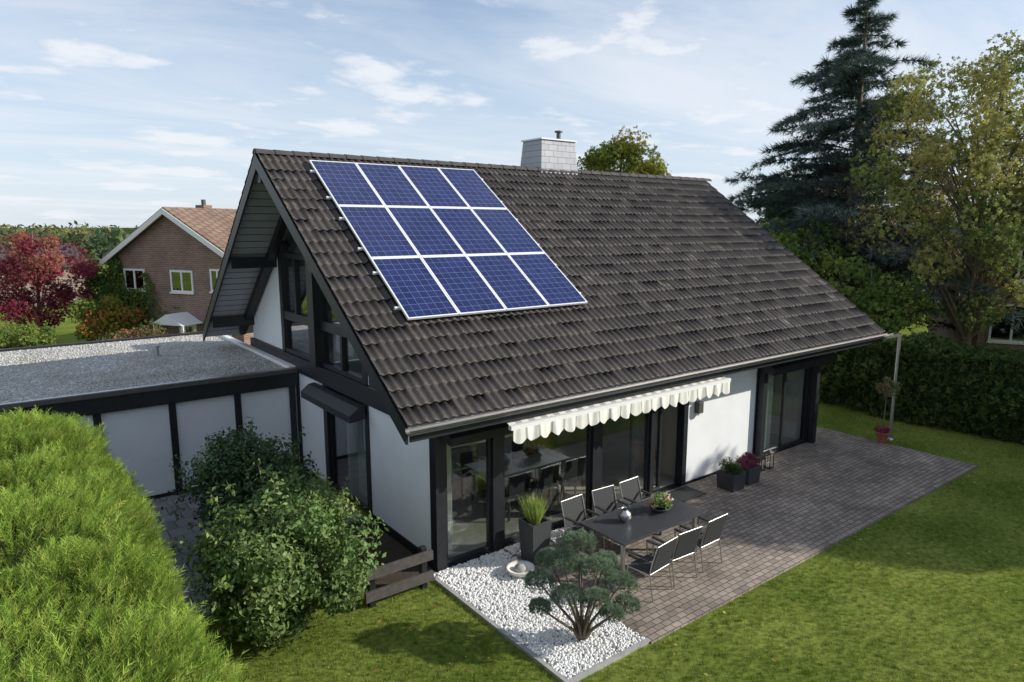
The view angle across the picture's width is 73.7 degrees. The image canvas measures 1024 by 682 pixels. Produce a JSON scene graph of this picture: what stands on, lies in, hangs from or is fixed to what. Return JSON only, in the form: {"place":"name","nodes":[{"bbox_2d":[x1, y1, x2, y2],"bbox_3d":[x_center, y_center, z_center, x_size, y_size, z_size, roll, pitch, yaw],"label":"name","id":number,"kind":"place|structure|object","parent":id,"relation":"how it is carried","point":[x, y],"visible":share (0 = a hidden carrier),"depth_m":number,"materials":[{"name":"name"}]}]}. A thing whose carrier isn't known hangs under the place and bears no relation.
{"place":"outdoors","nodes":[
{"label":"outdoors","id":0,"kind":"place"},
{"bbox_2d":[117,216,253,344],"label":"walls","id":1,"kind":"structure","parent":0,"point":[158,250],"depth_m":29.46,"materials":[{"name":"brick"}]},
{"bbox_2d":[104,254,180,337],"bbox_3d":[-15.998,-1.477,30.173,5.122,4.966,0.615,4,10,22],"label":"ivy","id":2,"kind":"object","parent":1,"relation":"attached to","point":[117,281],"visible":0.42,"depth_m":30.48,"materials":[{"name":"green plant"}]},
{"bbox_2d":[100,208,231,336],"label":"windows and trim","id":3,"kind":"structure","parent":1,"relation":"attached to","point":[181,281],"depth_m":29.26,"materials":[{"name":"white paint"}]},
{"bbox_2d":[101,207,236,258],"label":"roof","id":4,"kind":"structure","parent":1,"relation":"on","point":[213,226],"depth_m":29.43,"materials":[{"name":"tile"}]},
{"bbox_2d":[195,200,211,207],"bbox_3d":[-14.242,-5.931,31.596,0.500,1.200,0.500,4,10,22],"label":"chimney","id":5,"kind":"object","parent":4,"relation":"on","point":[203,204],"visible":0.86,"depth_m":31.42,"materials":[{"name":"brick"}]},
{"bbox_2d":[141,470,363,619],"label":"yard paving","id":6,"kind":"structure","parent":0,"point":[174,527],"depth_m":13.24,"materials":[{"name":"grey stone"}]},
{"bbox_2d":[161,416,325,533],"bbox_3d":[-4.754,2.648,12.222,2.845,2.489,2.816,-7,12,-37],"label":"dark shrub","id":7,"kind":"object","parent":6,"relation":"on","point":[233,455],"visible":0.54,"depth_m":11.89,"materials":[{"name":"green plant"}]},
{"bbox_2d":[0,228,1023,681],"bbox_3d":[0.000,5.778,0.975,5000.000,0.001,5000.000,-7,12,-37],"label":"ground","id":8,"kind":"structure","parent":0,"point":[64,330],"depth_m":10.30,"materials":[{"name":"green plant"}]},
{"bbox_2d":[0,322,57,348],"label":"autumn shrub","id":9,"kind":"object","parent":8,"relation":"on","point":[40,336],"visible":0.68,"depth_m":25.79,"materials":[{"name":"green plant"}]},
{"bbox_2d":[0,267,84,305],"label":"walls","id":10,"kind":"structure","parent":8,"relation":"on","point":[60,278],"depth_m":51.24,"materials":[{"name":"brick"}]},
{"bbox_2d":[0,243,88,268],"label":"roof","id":11,"kind":"structure","parent":10,"relation":"on","point":[61,245],"depth_m":52.54,"materials":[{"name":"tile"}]},
{"bbox_2d":[0,229,102,331],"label":"red maple","id":12,"kind":"object","parent":8,"relation":"on","point":[42,267],"visible":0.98,"depth_m":29.19,"materials":[{"name":"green plant"}]},
{"bbox_2d":[78,265,117,340],"bbox_3d":[-18.695,-1.226,31.333,2.271,4.498,1.807,4,10,22],"label":"climber mass","id":13,"kind":"object","parent":8,"relation":"on","point":[99,282],"visible":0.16,"depth_m":30.71,"materials":[{"name":"green plant"}]},
{"bbox_2d":[67,293,146,341],"bbox_3d":[-17.300,-0.555,29.415,3.048,3.038,2.394,-7,12,-37],"label":"shrub","id":14,"kind":"object","parent":8,"relation":"on","point":[89,325],"visible":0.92,"depth_m":28.86,"materials":[{"name":"green plant"}]},
{"bbox_2d":[0,405,249,681],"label":"thuja hedge","id":15,"kind":"object","parent":8,"relation":"on","point":[89,590],"visible":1,"depth_m":6.29,"materials":[{"name":"green plant"}]},
{"bbox_2d":[96,320,192,340],"bbox_3d":[-14.311,0.252,26.909,3.825,2.274,2.096,-7,12,-37],"label":"autumn shrub","id":16,"kind":"object","parent":8,"relation":"on","point":[143,332],"visible":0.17,"depth_m":26.45,"materials":[{"name":"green plant"}]},
{"bbox_2d":[0,332,299,501],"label":"flat roof garage","id":17,"kind":"structure","parent":8,"relation":"on","point":[155,404],"depth_m":15.33,"materials":[{"name":"paint"}]},
{"bbox_2d":[171,459,388,650],"bbox_3d":[-3.299,3.007,9.856,2.904,2.550,3.116,-7,12,-37],"label":"broadleaf shrub","id":18,"kind":"object","parent":8,"relation":"on","point":[270,555],"visible":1,"depth_m":9.39,"materials":[{"name":"green plant"}]},
{"bbox_2d":[321,518,436,590],"bbox_3d":[-2.600,3.865,12.370,1.230,0.080,2.850,-7,12,-37],"label":"planting bed","id":19,"kind":"object","parent":8,"relation":"on","point":[391,547],"visible":0.14,"depth_m":12.32,"materials":[{"name":"soil"}]},
{"bbox_2d":[364,545,433,607],"bbox_3d":[-1.807,3.747,10.847,1.200,0.720,0.170,-7,12,-37],"label":"timber fence","id":20,"kind":"object","parent":8,"relation":"on","point":[421,579],"visible":0.83,"depth_m":10.78,"materials":[{"name":"wood"}]},
{"bbox_2d":[0,220,941,263],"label":"distant tree line","id":21,"kind":"object","parent":8,"relation":"on","point":[101,242],"visible":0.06,"depth_m":155.89,"materials":[{"name":"green plant"}]},
{"bbox_2d":[250,241,833,572],"bbox_3d":[0.471,-0.156,14.713,15.817,7.129,7.988,0,10,2],"label":"timber frame","id":22,"kind":"object","parent":8,"relation":"on","point":[317,365],"visible":0.45,"depth_m":14.66,"materials":[{"name":"black wood"}]},
{"bbox_2d":[253,255,804,549],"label":"walls","id":23,"kind":"structure","parent":22,"relation":"attached to","point":[720,427],"depth_m":15.87,"materials":[{"name":"white paint"}]},
{"bbox_2d":[694,401,703,415],"bbox_3d":[4.237,1.523,15.462,0.160,0.310,0.129,-7,12,-37],"label":"wall lamp","id":24,"kind":"object","parent":23,"relation":"attached to","point":[699,408],"visible":0.94,"depth_m":15.41,"materials":[{"name":"metal"}]},
{"bbox_2d":[206,155,880,436],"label":"roof deck","id":25,"kind":"structure","parent":22,"relation":"on","point":[260,218],"depth_m":16.17,"materials":[{"name":"metal"}]},
{"bbox_2d":[202,154,882,444],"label":"rake boards and rafters","id":26,"kind":"object","parent":25,"relation":"attached to","point":[267,263],"visible":0.3,"depth_m":13.21,"materials":[{"name":"black wood"}]},
{"bbox_2d":[202,153,257,329],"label":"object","id":27,"kind":"object","parent":26,"relation":"on","point":[229,237],"depth_m":15.83,"materials":[{"name":"grey metal"}]},
{"bbox_2d":[405,333,893,435],"bbox_3d":[4.356,0.558,14.008,14.630,0.087,0.162,-7,12,-37],"label":"gutter","id":28,"kind":"object","parent":26,"relation":"attached to","point":[469,419],"visible":0.97,"depth_m":12.02,"materials":[{"name":"metal"}]},
{"bbox_2d":[520,131,577,174],"bbox_3d":[1.016,-5.005,18.781,1.380,1.540,1.000,-7,12,-37],"label":"chimney","id":29,"kind":"object","parent":25,"relation":"on","point":[558,153],"visible":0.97,"depth_m":18.41,"materials":[{"name":"brick"}]},
{"bbox_2d":[257,153,884,426],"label":"roof tiles","id":30,"kind":"object","parent":25,"relation":"attached to","point":[666,277],"visible":0.8,"depth_m":14.67,"materials":[{"name":"grey tile"}]},
{"bbox_2d":[309,160,587,319],"bbox_3d":[-1.324,-2.234,13.871,4.240,2.878,4.065,-7,12,-37],"label":"solar panel array","id":31,"kind":"object","parent":30,"relation":"on","point":[435,242],"visible":1,"depth_m":13.59,"materials":[{"name":"glass"}]},
{"bbox_2d":[252,148,711,180],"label":"ridge tiles","id":32,"kind":"object","parent":30,"relation":"on","point":[328,155],"visible":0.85,"depth_m":16.33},
{"bbox_2d":[506,376,730,443],"bbox_3d":[1.958,0.967,12.911,5.740,0.685,1.144,-7,12,-37],"label":"awning","id":33,"kind":"object","parent":22,"relation":"attached to","point":[556,423],"visible":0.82,"depth_m":12.19,"materials":[{"name":"white fabric"}]},
{"bbox_2d":[434,525,649,681],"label":"gravel bed","id":34,"kind":"object","parent":8,"relation":"on","point":[491,591],"visible":0.8,"depth_m":10.19,"materials":[{"name":"white gravel"}]},
{"bbox_2d":[505,560,534,576],"bbox_3d":[0.134,3.877,11.580,0.500,0.180,0.495,-7,12,-37],"label":"stone bowl","id":35,"kind":"object","parent":34,"relation":"on","point":[517,568],"visible":0.94,"depth_m":11.56,"materials":[{"name":"stone"}]},
{"bbox_2d":[523,528,642,640],"bbox_3d":[1.016,3.486,9.638,1.750,1.629,1.093,0,10,-1],"label":"cloud pruned pine","id":36,"kind":"object","parent":34,"relation":"on","point":[605,560],"visible":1,"depth_m":9.53,"materials":[{"name":"green plant"}]},
{"bbox_2d":[293,332,796,557],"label":"interior rooms","id":37,"kind":"object","parent":8,"relation":"on","point":[468,524],"visible":0.1,"depth_m":16.07,"materials":[{"name":"grey wood"}]},
{"bbox_2d":[460,450,482,500],"bbox_3d":[-0.815,2.910,14.831,0.440,0.950,0.450,-7,12,-37],"label":"dining chair","id":38,"kind":"object","parent":37,"relation":"on","point":[468,461],"visible":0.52,"depth_m":14.87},
{"bbox_2d":[505,472,525,520],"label":"dining chair","id":39,"kind":"object","parent":37,"relation":"on","point":[516,490],"visible":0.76,"depth_m":13.59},
{"bbox_2d":[469,452,562,503],"bbox_3d":[0.139,3.044,14.753,2.000,0.713,0.800,-7,12,-37],"label":"dining table","id":40,"kind":"object","parent":37,"relation":"on","point":[532,463],"visible":0.54,"depth_m":14.73,"materials":[{"name":"white paint"}]},
{"bbox_2d":[512,459,524,466],"bbox_3d":[0.139,2.633,14.684,0.280,0.120,0.280,-7,12,-37],"label":"fruit bowl","id":41,"kind":"object","parent":40,"relation":"on","point":[518,462],"visible":1,"depth_m":14.70,"materials":[{"name":"ceramic"}]},
{"bbox_2d":[512,438,527,476],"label":"dining chair","id":42,"kind":"object","parent":37,"relation":"on","point":[519,450],"visible":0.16,"depth_m":15.76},
{"bbox_2d":[525,464,552,507],"bbox_3d":[0.535,3.014,14.219,0.440,0.950,0.450,-7,12,-37],"label":"dining chair","id":43,"kind":"object","parent":37,"relation":"on","point":[543,481],"visible":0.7,"depth_m":14.03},
{"bbox_2d":[356,374,773,556],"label":"curtains","id":44,"kind":"object","parent":37,"relation":"on","point":[361,457],"visible":0.29,"depth_m":14.65,"materials":[{"name":"grey fabric"}]},
{"bbox_2d":[553,457,577,500],"bbox_3d":[1.092,2.943,14.636,0.440,0.950,0.450,-7,12,-37],"label":"dining chair","id":45,"kind":"object","parent":37,"relation":"on","point":[569,472],"visible":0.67,"depth_m":14.43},
{"bbox_2d":[633,440,655,476],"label":"wooden chair","id":46,"kind":"object","parent":37,"relation":"on","point":[638,452],"visible":0.42,"depth_m":15.72,"materials":[{"name":"brown wood"}]},
{"bbox_2d":[577,125,671,175],"bbox_3d":[6.584,-6.607,39.841,5.701,11.520,5.861,-7,12,-37],"label":"yellowing tree","id":47,"kind":"object","parent":8,"relation":"on","point":[629,152],"visible":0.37,"depth_m":38.01,"materials":[{"name":"green plant"}]},
{"bbox_2d":[758,217,868,292],"bbox_3d":[11.962,-2.035,28.555,6.193,6.242,6.337,-7,12,-37],"label":"deciduous tree","id":48,"kind":"object","parent":8,"relation":"on","point":[826,260],"visible":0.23,"depth_m":26.64,"materials":[{"name":"green plant"}]},
{"bbox_2d":[754,168,885,247],"bbox_3d":[15.739,-4.629,35.817,8.170,8.965,7.012,-7,12,-37],"label":"deciduous tree","id":49,"kind":"object","parent":8,"relation":"on","point":[784,217],"visible":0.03,"depth_m":34.08,"materials":[{"name":"green plant"}]},
{"bbox_2d":[722,0,1023,344],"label":"blue cedar tree","id":50,"kind":"object","parent":8,"relation":"on","point":[847,79],"visible":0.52,"depth_m":28.29,"materials":[{"name":"green plant"}]},
{"bbox_2d":[832,252,944,333],"bbox_3d":[13.130,-0.733,24.670,4.013,4.965,4.144,-7,12,-37],"label":"deciduous tree","id":51,"kind":"object","parent":8,"relation":"on","point":[875,303],"visible":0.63,"depth_m":23.82,"materials":[{"name":"green plant"}]},
{"bbox_2d":[884,333,901,440],"bbox_3d":[10.232,1.303,18.537,0.940,2.980,0.240,-7,12,-37],"label":"eave support post","id":52,"kind":"object","parent":8,"relation":"on","point":[899,336],"visible":0.81,"depth_m":18.65,"materials":[{"name":"metal"}]},
{"bbox_2d":[819,331,1023,443],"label":"garden hedge","id":53,"kind":"object","parent":8,"relation":"on","point":[947,382],"visible":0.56,"depth_m":20.03,"materials":[{"name":"green plant"}]},
{"bbox_2d":[839,29,1023,345],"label":"larch tree","id":54,"kind":"object","parent":8,"relation":"on","point":[990,265],"visible":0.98,"depth_m":22.65,"materials":[{"name":"green plant"}]},
{"bbox_2d":[0,0,1023,227],"label":"sky","id":55,"kind":"structure","parent":0,"point":[113,112],"materials":[{"name":"blue"}]},
{"bbox_2d":[504,427,978,643],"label":"terrace paving","id":56,"kind":"structure","parent":0,"point":[873,487],"depth_m":13.84,"materials":[{"name":"grey stone"}]},
{"bbox_2d":[518,492,551,565],"bbox_3d":[0.375,3.262,11.981,0.610,1.239,0.675,-2,10,-14],"label":"tall planter","id":57,"kind":"object","parent":56,"relation":"on","point":[534,530],"visible":1,"depth_m":11.88,"materials":[{"name":"concrete"}]},
{"bbox_2d":[560,494,604,552],"bbox_3d":[1.275,3.358,12.313,0.590,0.944,0.614,-8,12,-39],"label":"garden chair","id":58,"kind":"object","parent":56,"relation":"on","point":[573,510],"visible":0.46,"depth_m":12.41,"materials":[{"name":"fabric"}]},
{"bbox_2d":[591,485,629,549],"bbox_3d":[1.883,3.281,12.768,0.590,0.944,0.614,-6,11,-33],"label":"garden chair","id":59,"kind":"object","parent":56,"relation":"on","point":[604,499],"visible":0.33,"depth_m":12.92,"materials":[{"name":"fabric"}]},
{"bbox_2d":[619,476,653,506],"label":"garden chair","id":60,"kind":"object","parent":56,"relation":"on","point":[630,491],"visible":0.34,"depth_m":13.35,"materials":[{"name":"metal"}]},
{"bbox_2d":[580,495,706,579],"bbox_3d":[2.349,3.483,12.168,2.150,0.740,1.050,-7,12,-37],"label":"garden table","id":61,"kind":"object","parent":56,"relation":"on","point":[644,522],"visible":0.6,"depth_m":11.92,"materials":[{"name":"metal"}]},
{"bbox_2d":[618,507,631,521],"bbox_3d":[1.965,3.028,11.891,0.240,0.250,0.236,-7,12,-37],"label":"vase","id":62,"kind":"object","parent":61,"relation":"on","point":[624,514],"visible":1,"depth_m":11.82,"materials":[{"name":"metal"}]},
{"bbox_2d":[646,492,673,512],"bbox_3d":[2.678,2.890,12.332,0.475,0.377,0.546,3,10,15],"label":"flower arrangement","id":63,"kind":"object","parent":61,"relation":"on","point":[658,501],"visible":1,"depth_m":12.24,"materials":[{"name":"green plant"}]},
{"bbox_2d":[624,536,677,601],"bbox_3d":[2.239,3.579,11.005,0.590,0.944,0.614,-9,13,-43],"label":"garden chair","id":64,"kind":"object","parent":56,"relation":"on","point":[648,565],"visible":0.98,"depth_m":10.86,"materials":[{"name":"fabric"}]},
{"bbox_2d":[319,431,1018,681],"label":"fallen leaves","id":65,"kind":"object","parent":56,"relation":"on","point":[706,674],"visible":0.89,"depth_m":10.75,"materials":[{"name":"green plant"}]},
{"bbox_2d":[652,526,701,586],"bbox_3d":[2.746,3.504,11.446,0.590,0.944,0.614,-6,12,-34],"label":"garden chair","id":66,"kind":"object","parent":56,"relation":"on","point":[686,543],"visible":0.86,"depth_m":11.23,"materials":[{"name":"fabric"}]},
{"bbox_2d":[666,486,706,501],"bbox_3d":[3.745,3.372,14.981,0.950,0.016,0.550,-7,12,-37],"label":"door mat","id":67,"kind":"object","parent":56,"relation":"on","point":[685,493],"depth_m":15.03,"materials":[{"name":"grey fabric"}]},
{"bbox_2d":[677,513,727,572],"bbox_3d":[3.319,3.425,11.912,0.590,0.944,0.614,-8,12,-38],"label":"garden chair","id":68,"kind":"object","parent":56,"relation":"on","point":[713,532],"visible":0.77,"depth_m":11.71,"materials":[{"name":"fabric"}]},
{"bbox_2d":[717,455,745,492],"bbox_3d":[4.950,2.947,15.377,0.528,0.730,0.588,-7,12,-37],"label":"flower planter","id":69,"kind":"object","parent":56,"relation":"on","point":[731,477],"visible":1,"depth_m":15.25,"materials":[{"name":"plastic"}]},
{"bbox_2d":[733,452,760,485],"bbox_3d":[5.412,2.883,15.769,0.661,0.726,0.634,-7,12,-37],"label":"flower planter","id":70,"kind":"object","parent":56,"relation":"on","point":[749,463],"visible":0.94,"depth_m":15.61,"materials":[{"name":"plastic"}]},
{"bbox_2d":[756,455,765,470],"bbox_3d":[6.019,2.936,16.524,0.170,0.370,0.170,-7,12,-37],"label":"candle lantern","id":71,"kind":"object","parent":56,"relation":"on","point":[761,457],"visible":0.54,"depth_m":16.47,"materials":[{"name":"black metal"}]},
{"bbox_2d":[763,449,774,469],"bbox_3d":[6.264,2.866,16.637,0.170,0.470,0.170,-7,12,-37],"label":"candle lantern","id":72,"kind":"object","parent":56,"relation":"on","point":[770,453],"visible":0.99,"depth_m":16.61,"materials":[{"name":"metal"}]},
{"bbox_2d":[873,377,901,442],"bbox_3d":[10.138,1.868,18.476,0.568,1.826,0.639,-7,12,-37],"label":"standard tree in pot","id":73,"kind":"object","parent":56,"relation":"on","point":[889,389],"visible":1,"depth_m":18.42,"materials":[{"name":"ceramic"}]},
{"bbox_2d":[928,242,1023,350],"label":"walls","id":74,"kind":"structure","parent":0,"point":[979,338],"depth_m":27.67,"materials":[{"name":"brick"}]},
{"bbox_2d":[940,195,1023,246],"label":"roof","id":75,"kind":"structure","parent":74,"relation":"on","point":[954,231],"depth_m":30.59,"materials":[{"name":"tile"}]},
{"bbox_2d":[986,234,1023,344],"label":"windows and trim","id":76,"kind":"structure","parent":74,"relation":"attached to","point":[1007,335],"depth_m":26.73,"materials":[{"name":"white paint"}]}
]}

